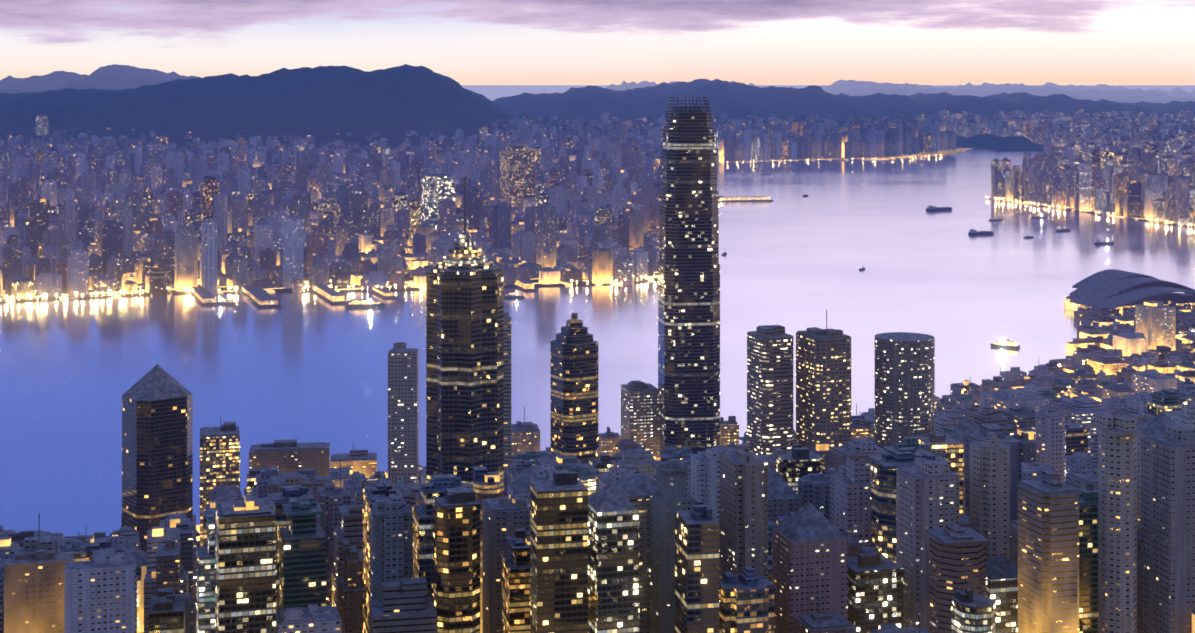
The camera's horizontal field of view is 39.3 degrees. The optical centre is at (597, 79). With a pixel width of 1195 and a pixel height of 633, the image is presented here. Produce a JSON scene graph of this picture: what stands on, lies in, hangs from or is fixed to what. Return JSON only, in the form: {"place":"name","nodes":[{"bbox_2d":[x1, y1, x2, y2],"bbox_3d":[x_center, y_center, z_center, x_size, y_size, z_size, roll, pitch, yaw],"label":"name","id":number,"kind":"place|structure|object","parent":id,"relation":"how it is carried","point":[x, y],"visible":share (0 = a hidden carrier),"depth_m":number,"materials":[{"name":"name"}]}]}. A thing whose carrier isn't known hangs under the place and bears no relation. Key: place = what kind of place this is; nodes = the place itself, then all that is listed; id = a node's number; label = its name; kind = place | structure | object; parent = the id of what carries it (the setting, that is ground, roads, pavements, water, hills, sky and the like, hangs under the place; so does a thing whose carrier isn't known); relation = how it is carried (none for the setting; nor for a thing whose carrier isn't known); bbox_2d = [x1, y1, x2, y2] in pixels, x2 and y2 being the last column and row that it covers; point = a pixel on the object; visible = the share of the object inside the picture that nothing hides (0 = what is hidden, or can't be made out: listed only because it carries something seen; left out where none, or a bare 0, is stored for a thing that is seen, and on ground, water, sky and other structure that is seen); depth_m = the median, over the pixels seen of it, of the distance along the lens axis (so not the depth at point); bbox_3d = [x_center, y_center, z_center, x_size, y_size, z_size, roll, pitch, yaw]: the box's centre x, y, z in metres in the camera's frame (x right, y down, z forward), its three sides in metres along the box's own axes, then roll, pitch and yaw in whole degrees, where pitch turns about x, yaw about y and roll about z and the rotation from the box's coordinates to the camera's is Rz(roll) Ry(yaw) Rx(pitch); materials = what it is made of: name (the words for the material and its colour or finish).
{"place":"outdoors","nodes":[
{"label":"outdoors","id":0,"kind":"place"},
{"bbox_2d":[0,64,200,93],"bbox_3d":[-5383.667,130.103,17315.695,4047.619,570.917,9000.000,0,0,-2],"label":"mountain","id":1,"kind":"structure","parent":0,"point":[114,77],"depth_m":16177.26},
{"bbox_2d":[63,536,143,632],"bbox_3d":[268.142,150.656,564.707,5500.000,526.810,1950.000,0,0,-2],"label":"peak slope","id":2,"kind":"structure","parent":0,"point":[77,536],"depth_m":1515.76,"materials":[{"name":"grey"}]},
{"bbox_2d":[0,64,519,148],"bbox_3d":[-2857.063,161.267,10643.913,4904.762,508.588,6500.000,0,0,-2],"label":"mountain","id":3,"kind":"structure","parent":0,"point":[393,105],"depth_m":8817.74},
{"bbox_2d":[0,111,971,302],"bbox_3d":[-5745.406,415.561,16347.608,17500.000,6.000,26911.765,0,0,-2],"label":"kowloon ground","id":4,"kind":"structure","parent":0,"point":[408,285],"depth_m":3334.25,"materials":[{"name":"concrete"}]},
{"bbox_2d":[4,287,237,299],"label":"waterfront lights","id":5,"kind":"object","parent":4,"relation":"on","point":[92,293],"visible":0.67,"depth_m":3177.72},
{"bbox_2d":[0,275,655,300],"bbox_3d":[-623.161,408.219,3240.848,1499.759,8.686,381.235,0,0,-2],"label":"kowloon promenade lamps","id":6,"kind":"object","parent":4,"relation":"on","point":[189,289],"visible":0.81,"depth_m":3238.23,"materials":[{"name":"yellow glass"}]},
{"bbox_2d":[190,196,772,307],"bbox_3d":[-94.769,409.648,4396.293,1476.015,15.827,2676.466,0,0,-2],"label":"piers","id":7,"kind":"structure","parent":4,"relation":"attached to","point":[258,296],"depth_m":3187.50,"materials":[{"name":"grey concrete"}]},
{"bbox_2d":[0,85,1194,535],"bbox_3d":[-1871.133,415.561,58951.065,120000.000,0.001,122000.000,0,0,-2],"label":"harbour water","id":8,"kind":"structure","parent":0,"point":[306,367],"depth_m":2860.96,"materials":[{"name":"blue liquid"}]},
{"bbox_2d":[216,297,236,304],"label":"ferry","id":9,"kind":"object","parent":8,"relation":"in","point":[226,301],"visible":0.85,"depth_m":3089.47,"materials":[{"name":"white metal"}]},
{"bbox_2d":[346,288,384,307],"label":"boat","id":10,"kind":"object","parent":8,"relation":"in","point":[360,303],"visible":0.96,"depth_m":3050.27,"materials":[{"name":"white metal"}]},
{"bbox_2d":[504,291,524,297],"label":"ferry","id":11,"kind":"object","parent":8,"relation":"on","point":[513,295],"visible":0.98,"depth_m":3179.45,"materials":[{"name":"white metal"}]},
{"bbox_2d":[926,205,951,210],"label":"cargo ship","id":12,"kind":"object","parent":8,"relation":"on","point":[931,208],"visible":0.94,"depth_m":5288.59},
{"bbox_2d":[968,229,994,234],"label":"barge","id":13,"kind":"object","parent":8,"relation":"on","point":[972,232],"visible":0.98,"depth_m":4478.13},
{"bbox_2d":[989,218,1002,220],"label":"launch","id":14,"kind":"object","parent":8,"relation":"on","point":[994,219],"visible":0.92,"depth_m":4927.48,"materials":[{"name":"white metal"}]},
{"bbox_2d":[990,339,1019,348],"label":"ferry","id":15,"kind":"object","parent":8,"relation":"on","point":[1001,343],"visible":1,"depth_m":2590.69,"materials":[{"name":"white metal"}]},
{"bbox_2d":[1030,215,1047,217],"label":"launch","id":16,"kind":"object","parent":8,"relation":"on","point":[1037,216],"visible":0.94,"depth_m":5021.07,"materials":[{"name":"white metal"}]},
{"bbox_2d":[1056,226,1070,230],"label":"launch","id":17,"kind":"object","parent":8,"relation":"on","point":[1062,229],"visible":0.98,"depth_m":4584.65,"materials":[{"name":"grey metal"}]},
{"bbox_2d":[1094,238,1114,243],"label":"launch","id":18,"kind":"object","parent":8,"relation":"on","point":[1097,241],"visible":1,"depth_m":4219.09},
{"bbox_2d":[0,0,1194,84],"label":"sky","id":19,"kind":"structure","parent":0,"point":[468,42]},
{"bbox_2d":[196,315,1183,545],"bbox_3d":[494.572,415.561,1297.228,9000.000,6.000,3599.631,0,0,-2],"label":"hong kong island ground","id":20,"kind":"structure","parent":0,"point":[198,526],"depth_m":1533.79,"materials":[{"name":"grey"}]},
{"bbox_2d":[0,293,1194,632],"bbox_3d":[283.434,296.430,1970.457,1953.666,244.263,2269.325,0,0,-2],"label":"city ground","id":21,"kind":"structure","parent":20,"relation":"on","point":[1052,529],"depth_m":899.66,"materials":[{"name":"grey concrete"}]},
{"bbox_2d":[122,96,1176,552],"bbox_3d":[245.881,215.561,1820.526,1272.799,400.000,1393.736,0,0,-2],"label":"waterfront buildings","id":22,"kind":"structure","parent":20,"relation":"on","point":[470,426],"depth_m":1367.01,"materials":[{"name":"grey glass"}]},
{"bbox_2d":[1064,269,1194,309],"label":"convention center roof","id":23,"kind":"structure","parent":20,"relation":"on","point":[1110,289],"depth_m":3002.19,"materials":[{"name":"grey metal"}]},
{"bbox_2d":[492,79,1194,148],"bbox_3d":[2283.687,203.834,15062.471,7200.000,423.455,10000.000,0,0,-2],"label":"mountain range","id":24,"kind":"structure","parent":0,"point":[738,100],"depth_m":13051.55,"materials":[{"name":"blue"}]},
{"bbox_2d":[606,80,1194,103],"bbox_3d":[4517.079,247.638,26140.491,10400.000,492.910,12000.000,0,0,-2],"label":"mountain","id":25,"kind":"structure","parent":0,"point":[1121,94],"depth_m":24550.60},
{"bbox_2d":[963,133,1063,150],"bbox_3d":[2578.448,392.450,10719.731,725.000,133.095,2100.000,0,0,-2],"label":"devils peak headland","id":26,"kind":"structure","parent":0,"point":[999,143],"depth_m":10173.25,"materials":[{"name":"blue"}]},
{"bbox_2d":[987,197,1194,227],"bbox_3d":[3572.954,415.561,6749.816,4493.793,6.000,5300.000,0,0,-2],"label":"waterfront promenade","id":27,"kind":"structure","parent":0,"point":[1067,207],"depth_m":5175.43,"materials":[{"name":"grey concrete"}]},
{"bbox_2d":[931,109,1194,225],"bbox_3d":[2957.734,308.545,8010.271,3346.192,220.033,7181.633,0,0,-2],"label":"city buildings","id":28,"kind":"structure","parent":27,"relation":"on","point":[1137,164],"depth_m":5924.38,"materials":[{"name":"grey concrete"}]},
{"bbox_2d":[986,196,1191,226],"bbox_3d":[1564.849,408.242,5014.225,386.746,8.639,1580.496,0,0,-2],"label":"point lamps","id":29,"kind":"object","parent":27,"relation":"on","point":[1095,211],"visible":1,"depth_m":5066.75,"materials":[{"name":"yellow glass"}]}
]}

